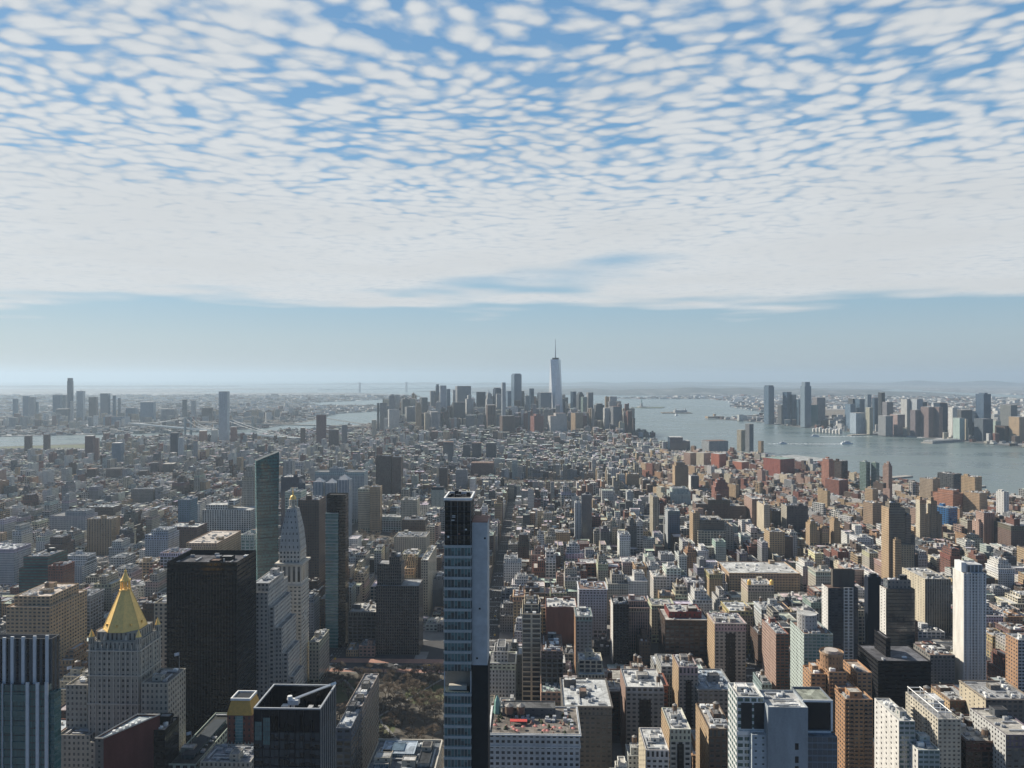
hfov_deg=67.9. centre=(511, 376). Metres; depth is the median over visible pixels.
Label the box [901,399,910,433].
skyscraper
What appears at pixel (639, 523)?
office building
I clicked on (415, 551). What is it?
stone building
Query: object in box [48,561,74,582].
brick tower
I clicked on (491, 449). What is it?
apartment tower
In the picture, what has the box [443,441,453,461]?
glass block
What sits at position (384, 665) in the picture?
bare tree
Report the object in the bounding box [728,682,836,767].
concrete tower
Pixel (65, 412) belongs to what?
skyscraper
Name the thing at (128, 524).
stone building
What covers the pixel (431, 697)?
bare tree
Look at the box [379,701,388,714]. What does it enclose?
bare tree
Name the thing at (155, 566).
brick building
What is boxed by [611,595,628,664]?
dark tower
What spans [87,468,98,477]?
housing slab
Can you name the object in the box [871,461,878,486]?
glass tower
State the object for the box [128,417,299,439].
suspension bridge
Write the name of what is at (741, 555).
office building
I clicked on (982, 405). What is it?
skyscraper
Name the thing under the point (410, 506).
white block
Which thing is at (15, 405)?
skyscraper
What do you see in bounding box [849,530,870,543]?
office building
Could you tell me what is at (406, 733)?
bare tree
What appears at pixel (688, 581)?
office building
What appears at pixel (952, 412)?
skyscraper
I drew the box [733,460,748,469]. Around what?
brick block
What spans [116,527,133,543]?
office building
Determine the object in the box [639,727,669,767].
loft block
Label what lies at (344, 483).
apartment tower
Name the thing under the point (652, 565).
office building
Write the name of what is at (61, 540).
brick building
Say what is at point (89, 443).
housing slab
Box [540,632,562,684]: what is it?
blank block
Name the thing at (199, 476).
stone building
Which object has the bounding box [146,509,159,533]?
stone building
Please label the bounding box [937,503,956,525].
blue block
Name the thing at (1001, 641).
stone building
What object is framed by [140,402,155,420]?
skyscraper
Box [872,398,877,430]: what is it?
skyscraper
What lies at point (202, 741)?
flag block
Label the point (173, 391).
land
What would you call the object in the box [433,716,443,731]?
bare tree
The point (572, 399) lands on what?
skyscraper
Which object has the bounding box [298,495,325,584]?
brick block
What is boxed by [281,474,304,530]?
glass block
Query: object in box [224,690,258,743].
mansard tower
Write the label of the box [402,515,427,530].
brick block
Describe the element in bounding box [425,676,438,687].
bare tree
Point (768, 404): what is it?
skyscraper
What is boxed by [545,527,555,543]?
stone building
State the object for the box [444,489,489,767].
slim tower
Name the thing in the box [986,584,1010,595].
office building
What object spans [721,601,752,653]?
dark loft
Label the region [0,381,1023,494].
water
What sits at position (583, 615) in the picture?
loft tower
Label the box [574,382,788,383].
hills
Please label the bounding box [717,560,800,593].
long loft
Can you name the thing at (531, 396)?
skyscraper
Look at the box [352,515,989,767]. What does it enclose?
pavement
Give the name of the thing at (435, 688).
lawn
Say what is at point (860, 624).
stone building
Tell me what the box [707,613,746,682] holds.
stone tower
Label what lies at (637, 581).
office building
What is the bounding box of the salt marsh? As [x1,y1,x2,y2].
[746,407,900,417]
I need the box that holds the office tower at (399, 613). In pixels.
[376,551,422,654]
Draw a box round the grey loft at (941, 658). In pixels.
[913,643,955,683]
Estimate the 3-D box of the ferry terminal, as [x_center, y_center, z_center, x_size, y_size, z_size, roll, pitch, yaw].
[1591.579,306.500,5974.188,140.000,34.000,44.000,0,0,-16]
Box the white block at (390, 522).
[382,513,400,531]
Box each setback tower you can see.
[806,517,819,545]
[818,524,828,544]
[830,517,843,543]
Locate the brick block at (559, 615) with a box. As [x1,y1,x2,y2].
[545,596,576,645]
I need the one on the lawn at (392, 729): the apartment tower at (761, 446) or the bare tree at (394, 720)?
the bare tree at (394, 720)
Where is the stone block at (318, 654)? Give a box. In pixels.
[309,629,328,683]
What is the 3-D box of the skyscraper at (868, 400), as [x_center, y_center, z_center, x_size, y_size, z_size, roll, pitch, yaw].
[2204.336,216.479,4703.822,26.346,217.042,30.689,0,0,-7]
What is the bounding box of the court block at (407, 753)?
[367,739,442,767]
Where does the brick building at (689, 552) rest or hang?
on the land at (432, 649)
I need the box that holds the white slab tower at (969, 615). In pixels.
[953,559,985,682]
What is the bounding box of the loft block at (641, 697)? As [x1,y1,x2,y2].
[620,664,663,755]
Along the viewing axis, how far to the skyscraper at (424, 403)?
4819.53 m
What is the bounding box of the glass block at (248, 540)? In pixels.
[241,529,255,549]
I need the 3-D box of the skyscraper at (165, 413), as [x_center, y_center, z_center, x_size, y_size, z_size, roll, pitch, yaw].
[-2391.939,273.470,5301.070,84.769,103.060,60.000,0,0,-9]
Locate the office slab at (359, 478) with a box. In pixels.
[315,466,367,522]
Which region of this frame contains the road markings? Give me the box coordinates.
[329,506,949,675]
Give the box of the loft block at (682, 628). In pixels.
[658,604,706,666]
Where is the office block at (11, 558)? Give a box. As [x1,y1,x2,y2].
[0,543,30,586]
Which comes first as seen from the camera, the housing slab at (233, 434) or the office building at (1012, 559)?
the office building at (1012, 559)
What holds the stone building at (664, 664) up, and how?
on the land at (432, 649)
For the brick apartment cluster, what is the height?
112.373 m
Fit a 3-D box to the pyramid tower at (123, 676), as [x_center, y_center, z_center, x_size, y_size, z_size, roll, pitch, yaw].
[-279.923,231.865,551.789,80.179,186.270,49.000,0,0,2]
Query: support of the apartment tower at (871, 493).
on the land at (432, 649)
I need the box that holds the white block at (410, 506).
[401,497,419,530]
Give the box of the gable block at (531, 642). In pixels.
[522,589,540,700]
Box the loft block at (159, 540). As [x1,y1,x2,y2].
[145,526,178,557]
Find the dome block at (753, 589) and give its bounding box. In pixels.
[741,576,773,601]
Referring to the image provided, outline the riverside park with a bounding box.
[0,444,100,448]
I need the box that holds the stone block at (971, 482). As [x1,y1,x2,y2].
[961,474,981,492]
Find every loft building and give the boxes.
[421,545,436,616]
[433,571,443,608]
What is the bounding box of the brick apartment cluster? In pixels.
[803,647,872,767]
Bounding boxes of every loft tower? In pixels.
[574,606,592,673]
[672,653,697,727]
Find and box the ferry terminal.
[705,414,723,417]
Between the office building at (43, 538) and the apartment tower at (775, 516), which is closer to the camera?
the office building at (43, 538)
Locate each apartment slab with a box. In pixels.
[68,550,96,588]
[757,501,769,530]
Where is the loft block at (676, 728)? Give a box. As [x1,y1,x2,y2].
[661,703,691,767]
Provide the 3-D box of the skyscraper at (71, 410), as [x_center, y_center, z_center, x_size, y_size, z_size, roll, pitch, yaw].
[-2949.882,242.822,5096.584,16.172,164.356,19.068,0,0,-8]
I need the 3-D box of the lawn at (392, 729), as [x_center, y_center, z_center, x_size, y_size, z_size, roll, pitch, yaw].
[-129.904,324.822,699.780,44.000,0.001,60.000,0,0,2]
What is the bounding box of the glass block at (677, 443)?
[668,436,689,450]
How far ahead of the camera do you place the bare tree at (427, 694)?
752.37 m
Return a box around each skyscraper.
[13,399,17,415]
[23,396,29,416]
[28,397,35,415]
[36,402,38,413]
[53,395,61,411]
[56,409,69,422]
[62,395,66,408]
[67,378,73,408]
[70,401,73,419]
[76,391,84,419]
[89,397,97,416]
[100,393,109,417]
[103,416,124,424]
[113,395,115,416]
[118,398,120,416]
[126,408,137,415]
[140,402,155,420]
[161,409,176,422]
[182,399,186,422]
[191,400,196,420]
[202,408,212,421]
[219,391,229,440]
[316,414,325,443]
[372,420,375,435]
[377,403,378,430]
[380,403,386,430]
[388,409,398,430]
[395,395,399,408]
[401,397,409,414]
[405,407,414,421]
[416,400,420,428]
[420,397,427,412]
[424,413,428,430]
[429,411,438,429]
[430,391,434,406]
[435,384,438,406]
[440,385,445,410]
[446,389,449,410]
[452,402,464,424]
[455,386,470,401]
[465,394,473,414]
[476,392,485,406]
[485,391,491,413]
[486,405,495,428]
[493,388,500,404]
[496,394,500,409]
[500,415,514,433]
[501,382,505,414]
[506,391,510,406]
[511,374,521,406]
[522,391,523,406]
[524,395,528,410]
[529,388,533,409]
[530,414,543,432]
[538,392,551,409]
[548,413,566,431]
[549,339,562,412]
[562,399,564,412]
[570,391,575,407]
[571,412,582,430]
[576,392,583,409]
[581,397,586,412]
[586,392,592,411]
[594,403,603,419]
[603,408,609,430]
[609,406,620,427]
[626,411,631,433]
[632,418,634,435]
[764,385,773,423]
[778,405,782,423]
[783,392,791,423]
[790,394,795,424]
[795,399,799,424]
[800,382,810,426]
[811,405,817,425]
[812,397,824,424]
[845,404,854,428]
[848,398,856,403]
[850,412,865,433]
[854,399,864,412]
[865,394,871,412]
[866,407,872,434]
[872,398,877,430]
[878,392,884,415]
[878,415,892,435]
[882,402,892,415]
[890,414,904,434]
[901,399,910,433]
[910,410,920,436]
[911,399,922,409]
[921,407,934,436]
[934,403,947,431]
[935,407,942,437]
[948,407,956,436]
[953,418,964,440]
[957,410,971,434]
[965,419,967,439]
[972,411,974,435]
[974,418,992,441]
[975,393,990,418]
[993,421,1000,432]
[995,425,1008,441]
[1000,405,1016,425]
[1009,416,1023,441]
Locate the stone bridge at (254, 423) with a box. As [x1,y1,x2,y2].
[192,416,379,429]
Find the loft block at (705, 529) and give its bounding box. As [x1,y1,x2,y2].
[689,510,732,548]
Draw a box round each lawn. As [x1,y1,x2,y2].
[336,680,357,702]
[379,716,394,738]
[405,684,443,704]
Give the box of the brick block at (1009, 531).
[994,515,1023,546]
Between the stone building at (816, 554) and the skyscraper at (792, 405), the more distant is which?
the skyscraper at (792, 405)
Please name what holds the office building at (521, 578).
on the land at (432, 649)
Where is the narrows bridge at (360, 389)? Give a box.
[324,382,428,392]
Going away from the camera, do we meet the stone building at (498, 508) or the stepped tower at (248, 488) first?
the stepped tower at (248, 488)
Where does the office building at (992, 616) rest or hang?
on the land at (432, 649)
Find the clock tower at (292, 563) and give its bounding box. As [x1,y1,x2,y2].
[275,491,310,683]
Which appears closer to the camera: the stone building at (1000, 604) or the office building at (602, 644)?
the office building at (602, 644)
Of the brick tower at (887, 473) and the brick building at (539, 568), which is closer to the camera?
the brick building at (539, 568)
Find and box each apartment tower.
[87,515,119,555]
[89,484,102,499]
[131,485,155,502]
[283,458,294,475]
[313,477,325,495]
[325,478,336,495]
[337,474,351,536]
[376,455,392,495]
[392,455,402,493]
[463,444,470,457]
[472,442,480,457]
[486,442,495,458]
[626,472,638,486]
[672,459,687,486]
[689,473,698,489]
[737,430,744,450]
[745,424,753,452]
[758,441,763,452]
[770,508,780,527]
[781,502,807,531]
[865,486,877,500]
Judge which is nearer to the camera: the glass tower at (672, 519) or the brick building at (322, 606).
the brick building at (322, 606)
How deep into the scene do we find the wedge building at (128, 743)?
493.62 m
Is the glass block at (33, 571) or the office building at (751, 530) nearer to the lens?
the glass block at (33, 571)
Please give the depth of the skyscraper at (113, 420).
5082.69 m
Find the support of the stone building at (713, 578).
on the land at (432, 649)
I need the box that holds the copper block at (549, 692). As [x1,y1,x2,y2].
[540,682,560,705]
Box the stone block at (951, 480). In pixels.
[937,472,961,492]
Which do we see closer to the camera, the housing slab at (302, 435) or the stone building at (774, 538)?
the stone building at (774, 538)
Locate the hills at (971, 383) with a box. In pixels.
[765,380,1023,385]
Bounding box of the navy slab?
[864,573,880,643]
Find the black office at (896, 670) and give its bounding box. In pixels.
[858,630,930,735]
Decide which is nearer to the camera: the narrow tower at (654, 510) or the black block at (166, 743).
the black block at (166, 743)
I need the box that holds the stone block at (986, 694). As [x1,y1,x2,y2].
[958,680,1023,723]
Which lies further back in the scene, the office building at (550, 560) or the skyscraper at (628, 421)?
the skyscraper at (628, 421)
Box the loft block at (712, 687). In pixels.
[695,668,730,718]
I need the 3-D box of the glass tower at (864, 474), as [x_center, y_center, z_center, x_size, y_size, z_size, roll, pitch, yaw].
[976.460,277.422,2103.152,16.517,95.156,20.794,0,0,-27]
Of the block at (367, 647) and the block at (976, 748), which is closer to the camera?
the block at (976, 748)
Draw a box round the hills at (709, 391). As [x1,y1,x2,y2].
[471,387,974,396]
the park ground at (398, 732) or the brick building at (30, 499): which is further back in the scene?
the brick building at (30, 499)
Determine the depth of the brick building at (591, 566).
1126.83 m
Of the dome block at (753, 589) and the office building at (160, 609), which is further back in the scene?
the dome block at (753, 589)
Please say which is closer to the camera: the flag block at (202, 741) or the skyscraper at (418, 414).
the flag block at (202, 741)
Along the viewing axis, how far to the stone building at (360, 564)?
1145.76 m
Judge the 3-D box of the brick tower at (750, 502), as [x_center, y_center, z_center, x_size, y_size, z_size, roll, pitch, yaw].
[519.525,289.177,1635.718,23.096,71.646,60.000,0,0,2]
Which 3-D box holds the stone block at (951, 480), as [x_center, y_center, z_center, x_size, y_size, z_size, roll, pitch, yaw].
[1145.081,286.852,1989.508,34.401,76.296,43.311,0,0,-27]
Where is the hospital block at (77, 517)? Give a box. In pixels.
[50,507,97,530]
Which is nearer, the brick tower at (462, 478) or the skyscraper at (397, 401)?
the brick tower at (462, 478)
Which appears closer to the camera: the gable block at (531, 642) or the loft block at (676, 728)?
the loft block at (676, 728)
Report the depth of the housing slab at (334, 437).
3375.20 m
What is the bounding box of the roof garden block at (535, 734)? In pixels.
[490,695,580,767]
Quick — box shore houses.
[0,392,1023,446]
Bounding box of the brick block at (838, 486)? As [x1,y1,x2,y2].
[825,477,847,496]
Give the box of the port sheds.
[656,395,782,402]
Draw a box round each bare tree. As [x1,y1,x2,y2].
[329,673,341,678]
[330,680,341,693]
[331,661,345,673]
[331,665,343,674]
[335,674,344,686]
[336,703,346,718]
[336,710,343,719]
[342,687,352,699]
[343,673,350,680]
[356,668,368,675]
[365,663,372,671]
[378,663,387,674]
[379,683,391,697]
[379,696,386,710]
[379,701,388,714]
[379,719,388,726]
[379,726,391,738]
[379,730,393,738]
[382,673,392,682]
[382,716,399,732]
[384,697,395,705]
[386,669,395,677]
[386,703,404,718]
[387,685,400,696]
[393,693,406,703]
[396,714,406,726]
[399,672,412,680]
[400,663,417,670]
[400,697,413,709]
[401,681,413,694]
[403,684,413,696]
[404,727,418,738]
[404,730,420,738]
[405,711,414,720]
[406,679,419,686]
[408,668,418,679]
[410,689,423,696]
[411,686,421,696]
[413,672,423,684]
[414,701,424,712]
[415,682,428,690]
[415,731,427,738]
[420,697,430,706]
[420,706,431,720]
[422,671,433,686]
[424,691,434,704]
[424,723,439,738]
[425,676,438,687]
[426,698,439,716]
[430,692,441,700]
[431,662,441,669]
[431,709,441,716]
[433,667,443,679]
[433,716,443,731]
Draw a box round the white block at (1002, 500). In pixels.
[996,489,1008,514]
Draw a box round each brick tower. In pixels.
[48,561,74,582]
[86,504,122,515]
[439,466,447,490]
[456,468,467,488]
[711,477,728,498]
[744,494,762,525]
[821,457,833,487]
[883,461,891,493]
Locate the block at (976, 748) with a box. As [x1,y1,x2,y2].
[950,707,992,767]
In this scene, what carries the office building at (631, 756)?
on the land at (432, 649)
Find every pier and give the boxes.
[779,455,833,462]
[847,433,877,435]
[892,475,912,478]
[921,438,963,443]
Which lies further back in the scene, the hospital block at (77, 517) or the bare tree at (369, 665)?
the hospital block at (77, 517)
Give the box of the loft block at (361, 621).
[348,600,375,645]
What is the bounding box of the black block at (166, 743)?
[154,713,178,767]
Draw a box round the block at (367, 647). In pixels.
[359,638,375,656]
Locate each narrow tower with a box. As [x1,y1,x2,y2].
[370,484,381,532]
[650,493,658,535]
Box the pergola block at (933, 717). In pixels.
[906,685,960,767]
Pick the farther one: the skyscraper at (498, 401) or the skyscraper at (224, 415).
the skyscraper at (498, 401)
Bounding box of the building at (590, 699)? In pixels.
[559,669,612,767]
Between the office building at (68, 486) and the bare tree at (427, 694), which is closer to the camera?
the bare tree at (427, 694)
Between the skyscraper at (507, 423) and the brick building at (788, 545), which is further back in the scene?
the skyscraper at (507, 423)
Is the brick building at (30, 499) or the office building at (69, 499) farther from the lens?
the brick building at (30, 499)
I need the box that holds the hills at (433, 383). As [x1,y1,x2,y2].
[253,382,712,384]
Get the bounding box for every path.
[344,680,397,738]
[379,679,442,716]
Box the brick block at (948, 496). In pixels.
[933,487,962,508]
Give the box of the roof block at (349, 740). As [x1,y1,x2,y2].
[336,700,365,767]
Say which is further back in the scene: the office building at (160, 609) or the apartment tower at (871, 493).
the apartment tower at (871, 493)
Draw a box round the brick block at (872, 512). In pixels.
[863,500,882,525]
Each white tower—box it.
[431,484,444,507]
[574,500,580,538]
[577,579,607,637]
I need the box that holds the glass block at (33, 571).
[19,547,71,593]
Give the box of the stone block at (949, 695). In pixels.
[931,684,965,713]
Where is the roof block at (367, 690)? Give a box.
[346,673,379,767]
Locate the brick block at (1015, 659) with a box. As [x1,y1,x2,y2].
[1006,633,1023,691]
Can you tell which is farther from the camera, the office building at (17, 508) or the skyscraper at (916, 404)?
the skyscraper at (916, 404)
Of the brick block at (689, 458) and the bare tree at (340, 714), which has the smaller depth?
the bare tree at (340, 714)
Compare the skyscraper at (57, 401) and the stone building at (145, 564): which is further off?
the skyscraper at (57, 401)
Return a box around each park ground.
[325,672,445,767]
[362,535,394,550]
[505,480,594,484]
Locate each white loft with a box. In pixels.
[160,547,190,568]
[918,621,944,637]
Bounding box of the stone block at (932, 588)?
[902,567,950,632]
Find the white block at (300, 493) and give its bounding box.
[285,487,306,513]
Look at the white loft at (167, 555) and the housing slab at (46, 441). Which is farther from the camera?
the housing slab at (46, 441)
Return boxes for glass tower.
[253,681,335,767]
[255,451,278,580]
[581,491,591,543]
[665,507,679,550]
[860,460,869,490]
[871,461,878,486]
[880,574,914,648]
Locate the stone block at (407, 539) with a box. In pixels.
[394,530,429,552]
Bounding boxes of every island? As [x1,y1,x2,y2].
[414,652,428,658]
[634,407,664,407]
[661,412,692,413]
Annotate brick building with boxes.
[21,491,38,505]
[44,530,72,553]
[60,642,87,678]
[140,592,160,628]
[147,561,162,579]
[172,475,188,494]
[309,577,324,595]
[320,593,349,628]
[418,548,443,577]
[518,529,528,558]
[523,576,544,599]
[531,539,545,573]
[533,550,545,577]
[578,555,613,575]
[607,653,647,678]
[607,670,619,734]
[609,594,650,655]
[636,628,650,665]
[643,668,668,707]
[683,541,696,574]
[691,728,695,767]
[742,538,756,558]
[750,623,761,666]
[784,529,793,559]
[831,544,848,559]
[837,563,872,585]
[873,550,880,576]
[918,542,938,554]
[940,541,961,571]
[967,549,986,566]
[986,649,1005,678]
[993,607,1023,624]
[994,616,1023,633]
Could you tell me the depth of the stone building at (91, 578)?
1077.51 m
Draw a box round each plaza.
[330,668,445,672]
[331,658,443,663]
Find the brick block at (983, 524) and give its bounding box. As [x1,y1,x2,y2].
[972,509,1003,544]
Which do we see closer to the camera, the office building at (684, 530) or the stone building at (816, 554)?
the stone building at (816, 554)
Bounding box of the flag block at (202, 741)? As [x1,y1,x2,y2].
[169,713,226,767]
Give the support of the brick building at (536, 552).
on the land at (432, 649)
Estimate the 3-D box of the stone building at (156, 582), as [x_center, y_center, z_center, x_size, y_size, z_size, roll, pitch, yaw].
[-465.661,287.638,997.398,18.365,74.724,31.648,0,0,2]
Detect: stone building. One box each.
[32,515,47,529]
[60,660,86,705]
[80,567,103,588]
[94,565,123,610]
[122,518,136,544]
[135,557,159,578]
[144,568,166,596]
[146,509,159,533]
[194,468,204,491]
[352,567,369,600]
[355,547,370,571]
[355,559,369,575]
[403,548,420,577]
[405,554,416,577]
[494,495,502,523]
[508,535,517,552]
[513,584,524,637]
[539,597,544,633]
[542,506,556,524]
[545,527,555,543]
[550,582,565,596]
[555,525,569,542]
[563,644,573,664]
[564,561,580,588]
[576,649,604,677]
[592,527,598,545]
[596,550,607,582]
[605,568,628,621]
[611,518,618,544]
[632,558,646,578]
[647,598,673,642]
[656,654,671,707]
[671,577,687,600]
[704,565,722,598]
[764,523,784,559]
[764,605,780,619]
[807,547,823,565]
[807,560,830,585]
[858,599,863,643]
[862,548,877,570]
[928,554,939,570]
[960,515,971,532]
[967,530,982,551]
[986,622,1004,657]
[989,600,1019,614]
[995,590,1023,611]
[996,627,1012,651]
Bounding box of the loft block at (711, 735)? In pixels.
[696,701,727,767]
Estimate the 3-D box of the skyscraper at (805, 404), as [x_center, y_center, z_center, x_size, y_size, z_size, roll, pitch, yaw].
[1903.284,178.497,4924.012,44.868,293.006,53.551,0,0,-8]
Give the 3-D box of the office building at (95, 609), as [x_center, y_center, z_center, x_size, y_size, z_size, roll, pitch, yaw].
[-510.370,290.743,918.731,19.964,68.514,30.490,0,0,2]
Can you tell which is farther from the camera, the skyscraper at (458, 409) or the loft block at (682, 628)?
the skyscraper at (458, 409)
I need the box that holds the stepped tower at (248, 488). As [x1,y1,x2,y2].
[242,466,254,505]
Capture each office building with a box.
[0,514,15,539]
[7,500,26,515]
[12,522,33,552]
[16,508,30,524]
[36,526,55,551]
[42,468,53,484]
[44,495,58,511]
[62,481,75,500]
[62,492,76,511]
[67,526,84,546]
[87,589,104,636]
[109,534,133,565]
[111,547,135,567]
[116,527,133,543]
[117,563,141,578]
[123,506,137,524]
[133,574,147,598]
[154,596,166,667]
[309,591,320,640]
[349,578,355,609]
[370,539,389,558]
[374,539,384,572]
[426,617,439,630]
[489,639,516,700]
[500,594,512,631]
[501,581,522,602]
[504,550,521,586]
[509,638,521,696]
[512,568,531,586]
[515,616,521,642]
[545,543,555,577]
[560,485,571,508]
[565,536,582,561]
[594,633,610,654]
[599,521,608,544]
[615,756,627,767]
[617,527,630,557]
[620,557,636,575]
[624,735,638,767]
[625,516,636,547]
[625,565,647,599]
[634,519,642,553]
[646,560,661,597]
[649,569,666,597]
[655,551,674,565]
[662,560,680,589]
[674,549,687,573]
[680,521,688,536]
[682,574,704,600]
[688,581,711,612]
[693,556,708,576]
[694,543,708,559]
[712,535,725,560]
[712,586,727,610]
[737,545,747,561]
[738,532,750,546]
[746,524,757,538]
[753,596,784,625]
[753,669,771,689]
[757,537,767,561]
[785,524,796,555]
[796,555,813,588]
[802,592,821,623]
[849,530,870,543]
[915,545,927,567]
[985,554,1015,590]
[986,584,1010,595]
[986,601,1003,627]
[993,546,1016,565]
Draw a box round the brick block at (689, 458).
[684,452,695,465]
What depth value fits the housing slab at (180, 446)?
2919.12 m
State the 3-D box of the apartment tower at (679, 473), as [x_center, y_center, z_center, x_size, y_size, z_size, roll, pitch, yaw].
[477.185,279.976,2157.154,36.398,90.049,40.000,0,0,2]
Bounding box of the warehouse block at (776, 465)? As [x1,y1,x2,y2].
[763,456,794,475]
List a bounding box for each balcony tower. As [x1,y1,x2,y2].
[874,698,914,767]
[910,730,939,767]
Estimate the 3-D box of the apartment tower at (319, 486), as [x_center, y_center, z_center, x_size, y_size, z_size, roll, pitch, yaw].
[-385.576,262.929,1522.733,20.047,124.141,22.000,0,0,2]
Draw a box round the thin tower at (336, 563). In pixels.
[325,493,348,647]
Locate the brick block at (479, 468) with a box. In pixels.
[471,461,493,475]
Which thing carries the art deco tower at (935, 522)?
on the land at (432, 649)
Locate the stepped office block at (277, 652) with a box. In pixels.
[256,567,303,699]
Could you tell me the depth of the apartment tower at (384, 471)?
2000.57 m
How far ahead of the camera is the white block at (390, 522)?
1598.08 m
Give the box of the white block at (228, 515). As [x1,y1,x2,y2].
[202,498,255,532]
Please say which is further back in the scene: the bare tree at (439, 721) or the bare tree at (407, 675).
the bare tree at (407, 675)
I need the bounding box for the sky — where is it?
[0,0,1023,380]
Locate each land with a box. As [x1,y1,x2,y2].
[0,388,422,436]
[2,435,990,742]
[416,385,892,392]
[617,381,1023,446]
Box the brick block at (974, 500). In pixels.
[963,490,986,512]
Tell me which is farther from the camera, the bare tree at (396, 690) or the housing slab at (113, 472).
the housing slab at (113, 472)
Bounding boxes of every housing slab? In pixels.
[24,435,32,451]
[43,434,50,449]
[85,435,94,460]
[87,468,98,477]
[95,438,99,460]
[106,467,126,477]
[112,442,123,461]
[138,470,148,476]
[150,462,158,472]
[163,462,176,473]
[170,432,178,455]
[178,437,183,455]
[193,441,197,460]
[199,430,206,441]
[211,429,217,442]
[230,427,236,442]
[300,428,304,443]
[329,429,338,445]
[342,425,346,443]
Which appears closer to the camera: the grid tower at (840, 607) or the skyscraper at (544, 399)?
the grid tower at (840, 607)
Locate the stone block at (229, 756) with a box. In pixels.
[200,744,253,767]
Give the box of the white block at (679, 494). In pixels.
[667,486,690,504]
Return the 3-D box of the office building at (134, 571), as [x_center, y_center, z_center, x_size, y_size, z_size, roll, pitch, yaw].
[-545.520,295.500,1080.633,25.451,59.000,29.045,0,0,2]
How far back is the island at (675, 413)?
6825.14 m
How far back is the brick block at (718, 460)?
2636.56 m
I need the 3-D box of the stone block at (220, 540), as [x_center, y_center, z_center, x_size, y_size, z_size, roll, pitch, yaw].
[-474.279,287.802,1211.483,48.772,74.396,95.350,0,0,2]
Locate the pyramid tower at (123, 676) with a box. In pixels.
[61,567,185,767]
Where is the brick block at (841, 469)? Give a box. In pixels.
[833,459,847,478]
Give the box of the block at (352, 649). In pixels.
[346,642,360,656]
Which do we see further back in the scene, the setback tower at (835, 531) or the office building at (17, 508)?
the office building at (17, 508)
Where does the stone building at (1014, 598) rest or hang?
on the land at (432, 649)
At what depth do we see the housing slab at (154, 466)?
2536.62 m
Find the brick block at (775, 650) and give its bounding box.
[762,617,788,689]
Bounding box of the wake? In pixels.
[819,436,871,436]
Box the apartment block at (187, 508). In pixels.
[178,496,197,522]
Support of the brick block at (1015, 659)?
on the land at (432, 649)
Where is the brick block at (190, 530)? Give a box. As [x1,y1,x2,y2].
[171,520,206,547]
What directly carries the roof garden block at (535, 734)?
on the land at (432, 649)
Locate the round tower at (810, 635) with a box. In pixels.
[790,610,832,689]
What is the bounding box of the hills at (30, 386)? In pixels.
[0,385,241,387]
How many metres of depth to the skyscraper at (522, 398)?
4900.91 m
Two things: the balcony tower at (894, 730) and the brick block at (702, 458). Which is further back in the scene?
the brick block at (702, 458)
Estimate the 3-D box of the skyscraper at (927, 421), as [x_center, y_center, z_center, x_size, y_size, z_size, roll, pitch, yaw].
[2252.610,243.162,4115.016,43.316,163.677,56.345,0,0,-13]
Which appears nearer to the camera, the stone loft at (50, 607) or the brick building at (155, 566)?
the stone loft at (50, 607)
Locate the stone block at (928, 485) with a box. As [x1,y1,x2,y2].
[920,477,939,498]
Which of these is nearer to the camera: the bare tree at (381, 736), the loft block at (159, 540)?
the bare tree at (381, 736)
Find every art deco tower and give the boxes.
[881,499,914,578]
[916,496,929,537]
[927,496,941,537]
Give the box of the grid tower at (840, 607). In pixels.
[822,568,857,659]
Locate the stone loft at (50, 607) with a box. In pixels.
[6,581,86,658]
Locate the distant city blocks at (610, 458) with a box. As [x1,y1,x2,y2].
[0,392,1023,767]
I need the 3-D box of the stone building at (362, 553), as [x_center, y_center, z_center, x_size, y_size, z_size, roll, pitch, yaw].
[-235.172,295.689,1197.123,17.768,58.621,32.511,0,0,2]
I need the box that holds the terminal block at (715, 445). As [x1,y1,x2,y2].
[702,440,727,451]
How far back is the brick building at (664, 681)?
687.81 m
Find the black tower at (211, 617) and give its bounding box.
[167,550,255,742]
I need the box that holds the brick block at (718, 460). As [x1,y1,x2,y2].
[711,453,725,467]
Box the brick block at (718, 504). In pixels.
[693,491,745,519]
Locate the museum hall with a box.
[673,408,686,412]
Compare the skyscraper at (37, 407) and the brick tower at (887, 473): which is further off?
the skyscraper at (37, 407)
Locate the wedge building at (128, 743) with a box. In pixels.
[95,713,159,767]
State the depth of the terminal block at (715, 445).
3131.77 m
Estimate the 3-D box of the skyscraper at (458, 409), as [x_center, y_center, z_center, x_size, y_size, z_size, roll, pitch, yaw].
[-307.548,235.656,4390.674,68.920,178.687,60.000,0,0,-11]
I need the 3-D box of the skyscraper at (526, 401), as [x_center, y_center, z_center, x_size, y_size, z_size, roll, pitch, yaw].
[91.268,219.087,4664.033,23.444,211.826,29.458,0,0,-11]
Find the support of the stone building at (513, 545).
on the land at (432, 649)
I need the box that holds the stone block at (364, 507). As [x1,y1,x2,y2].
[358,485,369,531]
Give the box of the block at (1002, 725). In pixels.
[970,705,1023,767]
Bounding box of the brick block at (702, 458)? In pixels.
[696,452,709,465]
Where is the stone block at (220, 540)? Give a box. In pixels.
[186,530,240,549]
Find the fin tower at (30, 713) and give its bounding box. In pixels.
[0,634,60,767]

